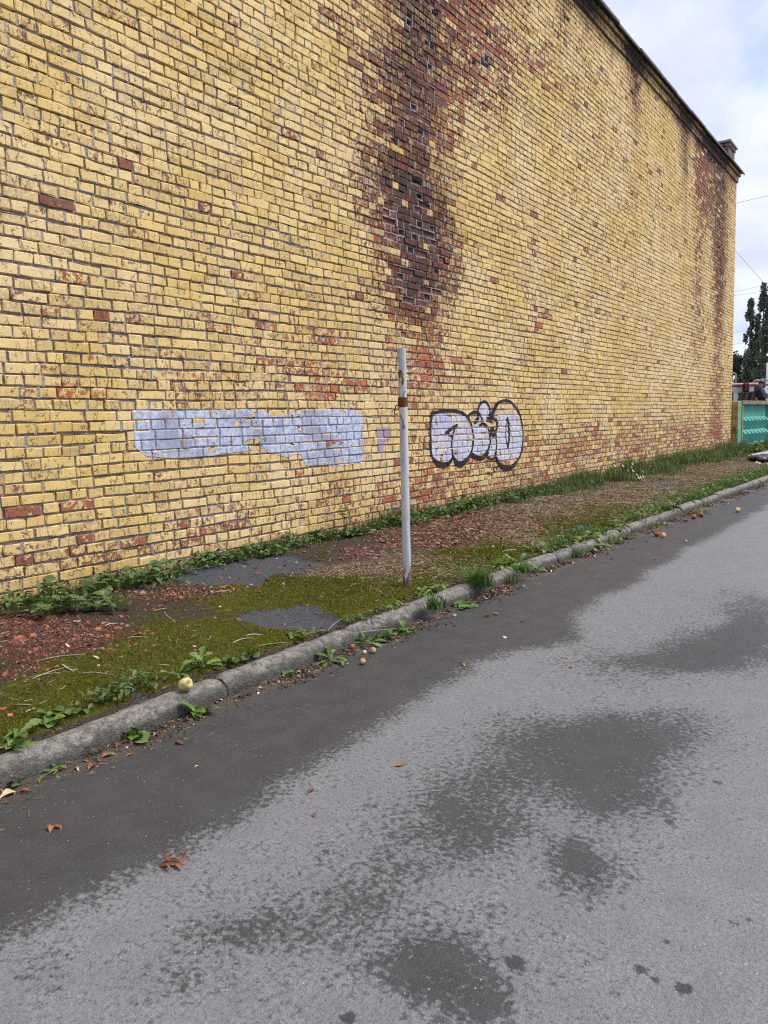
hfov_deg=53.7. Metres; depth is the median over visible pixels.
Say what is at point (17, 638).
brick fragment
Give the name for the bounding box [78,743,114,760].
chickweed
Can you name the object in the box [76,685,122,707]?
yarrow weed
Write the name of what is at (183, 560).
burdock weed
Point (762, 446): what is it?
fence weed
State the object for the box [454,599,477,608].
chickweed
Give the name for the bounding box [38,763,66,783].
dandelion
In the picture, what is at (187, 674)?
dandelion
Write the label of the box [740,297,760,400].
poplar tree
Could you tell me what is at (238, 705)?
gutter straw
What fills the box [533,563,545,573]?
dandelion
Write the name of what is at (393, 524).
wall grass
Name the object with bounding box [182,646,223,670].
dandelion
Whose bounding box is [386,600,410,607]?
dandelion
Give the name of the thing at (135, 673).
yarrow weed
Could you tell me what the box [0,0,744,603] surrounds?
brick building
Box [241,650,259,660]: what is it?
chickweed
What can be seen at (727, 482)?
grass tuft
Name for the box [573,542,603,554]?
dandelion
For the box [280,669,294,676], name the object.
chickweed
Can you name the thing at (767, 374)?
white mast
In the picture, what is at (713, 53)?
sky
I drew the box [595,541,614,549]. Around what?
dandelion
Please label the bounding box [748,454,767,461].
rubbish bag
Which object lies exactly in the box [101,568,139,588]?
burdock weed
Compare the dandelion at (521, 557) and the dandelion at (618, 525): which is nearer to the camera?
the dandelion at (521, 557)
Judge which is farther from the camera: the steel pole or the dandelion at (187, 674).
the steel pole
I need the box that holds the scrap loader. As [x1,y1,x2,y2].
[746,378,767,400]
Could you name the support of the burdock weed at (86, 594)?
on the verge
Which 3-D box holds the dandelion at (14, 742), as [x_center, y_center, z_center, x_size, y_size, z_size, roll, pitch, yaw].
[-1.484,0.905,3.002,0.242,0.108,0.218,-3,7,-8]
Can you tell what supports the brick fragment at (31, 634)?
on the verge
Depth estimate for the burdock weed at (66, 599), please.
4.83 m
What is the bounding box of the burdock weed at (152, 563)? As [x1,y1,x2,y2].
[133,559,167,583]
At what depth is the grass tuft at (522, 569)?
6.13 m
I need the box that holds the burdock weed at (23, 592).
[0,589,33,609]
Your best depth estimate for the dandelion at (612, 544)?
7.82 m
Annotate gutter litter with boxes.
[75,482,767,759]
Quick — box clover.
[121,726,149,742]
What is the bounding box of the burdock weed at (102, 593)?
[73,588,116,611]
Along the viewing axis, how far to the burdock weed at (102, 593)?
4.88 m
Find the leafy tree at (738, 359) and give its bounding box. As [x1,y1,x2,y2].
[732,349,747,400]
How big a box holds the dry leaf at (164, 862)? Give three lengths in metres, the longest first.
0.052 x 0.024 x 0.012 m
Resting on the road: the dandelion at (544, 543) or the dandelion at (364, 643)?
the dandelion at (364, 643)
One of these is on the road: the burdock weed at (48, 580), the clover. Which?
the clover
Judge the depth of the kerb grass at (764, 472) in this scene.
11.44 m
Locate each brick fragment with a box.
[11,641,18,645]
[13,635,23,639]
[27,633,35,636]
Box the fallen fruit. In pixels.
[370,647,375,653]
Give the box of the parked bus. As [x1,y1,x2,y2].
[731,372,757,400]
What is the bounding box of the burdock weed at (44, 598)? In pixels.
[21,587,70,615]
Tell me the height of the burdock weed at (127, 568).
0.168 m
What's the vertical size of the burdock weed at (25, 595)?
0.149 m
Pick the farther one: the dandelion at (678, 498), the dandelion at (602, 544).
the dandelion at (678, 498)
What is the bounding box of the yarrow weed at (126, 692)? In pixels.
[108,673,144,698]
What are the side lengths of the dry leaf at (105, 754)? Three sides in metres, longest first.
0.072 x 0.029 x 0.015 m
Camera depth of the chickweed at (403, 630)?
4.75 m
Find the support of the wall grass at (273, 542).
on the verge
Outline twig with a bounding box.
[37,654,83,660]
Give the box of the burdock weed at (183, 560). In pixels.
[167,558,200,575]
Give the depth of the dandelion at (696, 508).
10.00 m
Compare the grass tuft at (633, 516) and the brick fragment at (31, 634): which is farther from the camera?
the grass tuft at (633, 516)
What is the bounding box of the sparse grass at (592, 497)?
[412,452,760,539]
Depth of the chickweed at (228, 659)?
3.93 m
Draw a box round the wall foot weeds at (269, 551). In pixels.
[180,513,417,572]
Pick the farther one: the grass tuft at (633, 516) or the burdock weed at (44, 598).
the grass tuft at (633, 516)
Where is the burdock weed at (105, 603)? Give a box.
[87,590,132,611]
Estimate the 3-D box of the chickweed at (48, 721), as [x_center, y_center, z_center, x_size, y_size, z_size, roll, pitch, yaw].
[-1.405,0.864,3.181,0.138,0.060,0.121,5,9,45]
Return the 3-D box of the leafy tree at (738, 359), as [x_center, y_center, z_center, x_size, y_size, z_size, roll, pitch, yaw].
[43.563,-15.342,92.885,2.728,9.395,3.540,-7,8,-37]
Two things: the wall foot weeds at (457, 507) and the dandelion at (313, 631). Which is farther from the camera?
the wall foot weeds at (457, 507)
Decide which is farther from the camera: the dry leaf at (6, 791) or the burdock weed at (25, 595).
the burdock weed at (25, 595)
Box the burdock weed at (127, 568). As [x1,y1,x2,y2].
[118,565,149,587]
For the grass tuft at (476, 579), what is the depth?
5.66 m
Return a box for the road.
[0,483,767,1023]
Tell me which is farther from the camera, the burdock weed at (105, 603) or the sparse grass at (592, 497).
the sparse grass at (592, 497)
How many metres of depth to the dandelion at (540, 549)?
6.97 m
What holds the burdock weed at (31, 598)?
on the verge
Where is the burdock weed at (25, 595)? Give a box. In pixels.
[1,584,60,607]
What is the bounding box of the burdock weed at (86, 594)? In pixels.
[59,576,102,597]
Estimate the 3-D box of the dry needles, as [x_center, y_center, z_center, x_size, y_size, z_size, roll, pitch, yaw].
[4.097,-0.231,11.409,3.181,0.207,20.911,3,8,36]
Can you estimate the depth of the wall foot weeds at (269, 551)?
6.84 m
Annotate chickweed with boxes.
[4,779,22,788]
[36,708,64,727]
[53,701,88,715]
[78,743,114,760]
[222,654,240,664]
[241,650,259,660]
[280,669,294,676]
[281,632,305,640]
[376,628,396,638]
[394,620,414,634]
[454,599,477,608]
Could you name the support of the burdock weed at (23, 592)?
on the verge
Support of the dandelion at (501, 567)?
on the kerb
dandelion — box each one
[0,718,41,752]
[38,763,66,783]
[160,664,190,677]
[179,701,216,718]
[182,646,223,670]
[294,625,324,635]
[314,645,347,667]
[354,630,385,646]
[355,609,381,620]
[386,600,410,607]
[413,586,432,596]
[429,584,446,592]
[483,556,523,570]
[497,553,532,566]
[521,540,555,555]
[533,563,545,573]
[538,541,567,551]
[561,535,587,542]
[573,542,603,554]
[578,528,604,540]
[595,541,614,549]
[602,518,635,526]
[605,522,629,531]
[609,535,623,545]
[619,535,637,539]
[632,508,657,517]
[644,504,661,512]
[661,500,684,506]
[674,496,695,503]
[689,507,705,515]
[696,488,711,494]
[707,483,726,490]
[728,475,749,481]
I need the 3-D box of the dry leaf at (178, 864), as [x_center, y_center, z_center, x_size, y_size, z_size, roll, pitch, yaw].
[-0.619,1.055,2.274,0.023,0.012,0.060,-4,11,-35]
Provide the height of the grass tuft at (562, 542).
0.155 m
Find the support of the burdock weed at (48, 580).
on the verge
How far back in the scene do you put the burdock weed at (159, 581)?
5.49 m
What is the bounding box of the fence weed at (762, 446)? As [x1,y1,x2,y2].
[750,440,767,452]
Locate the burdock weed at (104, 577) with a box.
[86,573,129,590]
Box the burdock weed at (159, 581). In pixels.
[151,572,189,587]
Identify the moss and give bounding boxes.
[0,496,652,743]
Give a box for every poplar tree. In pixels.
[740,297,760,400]
[751,282,767,383]
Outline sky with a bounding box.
[603,0,767,382]
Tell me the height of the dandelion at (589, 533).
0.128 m
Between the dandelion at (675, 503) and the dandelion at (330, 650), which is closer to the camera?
the dandelion at (330, 650)
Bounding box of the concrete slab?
[747,451,767,457]
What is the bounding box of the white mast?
[766,363,767,399]
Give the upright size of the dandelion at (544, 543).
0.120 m
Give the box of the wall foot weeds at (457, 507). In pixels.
[380,484,555,525]
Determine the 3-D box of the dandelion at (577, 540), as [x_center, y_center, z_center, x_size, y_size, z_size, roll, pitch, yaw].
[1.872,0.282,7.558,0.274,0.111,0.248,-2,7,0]
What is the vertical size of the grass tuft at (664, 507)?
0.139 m
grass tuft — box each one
[344,611,378,624]
[377,600,396,611]
[411,589,452,610]
[437,560,509,589]
[505,572,522,585]
[512,560,533,575]
[543,534,573,548]
[563,544,598,558]
[586,523,617,536]
[620,513,646,522]
[648,502,678,511]
[681,492,707,499]
[720,479,736,486]
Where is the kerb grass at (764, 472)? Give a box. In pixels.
[532,463,767,543]
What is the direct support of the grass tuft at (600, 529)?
on the verge
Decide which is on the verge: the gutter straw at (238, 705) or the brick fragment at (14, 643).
the brick fragment at (14, 643)
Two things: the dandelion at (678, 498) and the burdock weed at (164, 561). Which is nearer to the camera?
the burdock weed at (164, 561)
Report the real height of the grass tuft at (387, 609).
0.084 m
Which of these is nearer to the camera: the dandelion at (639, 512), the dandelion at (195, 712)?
the dandelion at (195, 712)
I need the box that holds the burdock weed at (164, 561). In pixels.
[147,558,184,580]
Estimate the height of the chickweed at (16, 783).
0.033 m
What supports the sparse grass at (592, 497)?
on the verge
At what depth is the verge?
4.89 m
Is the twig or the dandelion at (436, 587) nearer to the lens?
the twig
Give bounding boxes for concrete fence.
[730,401,767,445]
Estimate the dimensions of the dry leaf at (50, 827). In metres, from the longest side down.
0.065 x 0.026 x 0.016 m
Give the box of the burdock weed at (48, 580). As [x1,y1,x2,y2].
[35,575,73,600]
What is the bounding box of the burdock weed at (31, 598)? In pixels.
[0,594,35,616]
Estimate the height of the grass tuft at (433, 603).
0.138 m
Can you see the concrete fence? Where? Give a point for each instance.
(749, 419)
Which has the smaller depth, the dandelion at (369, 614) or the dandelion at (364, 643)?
the dandelion at (364, 643)
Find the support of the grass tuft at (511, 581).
on the road
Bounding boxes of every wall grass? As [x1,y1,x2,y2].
[0,533,315,615]
[297,490,537,542]
[497,438,762,501]
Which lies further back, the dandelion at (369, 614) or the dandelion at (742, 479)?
the dandelion at (742, 479)
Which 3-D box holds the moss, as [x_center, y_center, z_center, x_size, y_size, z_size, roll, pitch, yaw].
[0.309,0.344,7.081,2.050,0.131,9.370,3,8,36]
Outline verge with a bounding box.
[0,450,767,754]
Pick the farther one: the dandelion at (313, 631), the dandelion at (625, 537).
the dandelion at (625, 537)
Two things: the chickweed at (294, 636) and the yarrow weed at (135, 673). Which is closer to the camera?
the yarrow weed at (135, 673)
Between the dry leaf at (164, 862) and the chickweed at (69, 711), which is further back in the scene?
the chickweed at (69, 711)
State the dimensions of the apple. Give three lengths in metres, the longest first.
0.066 x 0.063 x 0.062 m
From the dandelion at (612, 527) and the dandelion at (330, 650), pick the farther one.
the dandelion at (612, 527)
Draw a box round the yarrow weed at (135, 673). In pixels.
[123,667,165,691]
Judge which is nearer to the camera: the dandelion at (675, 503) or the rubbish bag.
the dandelion at (675, 503)
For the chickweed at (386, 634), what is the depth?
4.62 m
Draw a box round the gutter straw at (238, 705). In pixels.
[0,527,656,830]
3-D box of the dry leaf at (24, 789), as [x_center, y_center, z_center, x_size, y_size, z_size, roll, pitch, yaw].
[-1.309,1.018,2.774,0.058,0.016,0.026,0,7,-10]
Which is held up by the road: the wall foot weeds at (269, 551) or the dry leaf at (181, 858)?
the dry leaf at (181, 858)
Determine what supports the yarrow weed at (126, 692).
on the verge
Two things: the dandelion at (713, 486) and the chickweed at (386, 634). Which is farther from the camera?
the dandelion at (713, 486)
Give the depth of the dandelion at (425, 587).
5.41 m
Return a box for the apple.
[178,677,192,690]
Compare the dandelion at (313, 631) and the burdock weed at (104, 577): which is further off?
the burdock weed at (104, 577)
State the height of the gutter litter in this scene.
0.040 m
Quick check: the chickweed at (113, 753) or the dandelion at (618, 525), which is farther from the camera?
the dandelion at (618, 525)
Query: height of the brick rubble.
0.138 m
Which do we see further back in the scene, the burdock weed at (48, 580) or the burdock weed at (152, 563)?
the burdock weed at (152, 563)
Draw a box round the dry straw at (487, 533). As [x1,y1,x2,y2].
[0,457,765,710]
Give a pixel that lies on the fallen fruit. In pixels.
(372, 650)
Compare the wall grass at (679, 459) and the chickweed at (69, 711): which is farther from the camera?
the wall grass at (679, 459)
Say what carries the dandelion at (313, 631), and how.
on the verge
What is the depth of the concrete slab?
19.54 m
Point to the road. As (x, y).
(534, 829)
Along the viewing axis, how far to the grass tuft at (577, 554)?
7.12 m
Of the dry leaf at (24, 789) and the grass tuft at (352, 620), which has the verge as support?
the grass tuft at (352, 620)
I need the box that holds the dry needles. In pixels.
[1,457,767,866]
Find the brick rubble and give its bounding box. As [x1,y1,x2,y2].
[0,505,617,701]
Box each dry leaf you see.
[0,788,13,798]
[19,787,32,791]
[47,824,54,833]
[101,752,110,756]
[159,860,174,865]
[175,856,188,861]
[175,861,181,869]
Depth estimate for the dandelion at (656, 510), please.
9.59 m
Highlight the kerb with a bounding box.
[0,475,767,788]
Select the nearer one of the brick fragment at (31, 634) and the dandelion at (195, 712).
the dandelion at (195, 712)
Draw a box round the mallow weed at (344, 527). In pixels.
[334,503,359,536]
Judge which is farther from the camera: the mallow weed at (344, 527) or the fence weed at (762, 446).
the fence weed at (762, 446)
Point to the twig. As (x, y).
(59, 656)
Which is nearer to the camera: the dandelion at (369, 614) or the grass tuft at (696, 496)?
the dandelion at (369, 614)
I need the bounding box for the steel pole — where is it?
[394,348,410,587]
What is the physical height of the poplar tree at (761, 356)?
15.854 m
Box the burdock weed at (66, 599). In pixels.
[46,589,81,612]
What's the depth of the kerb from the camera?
3.80 m

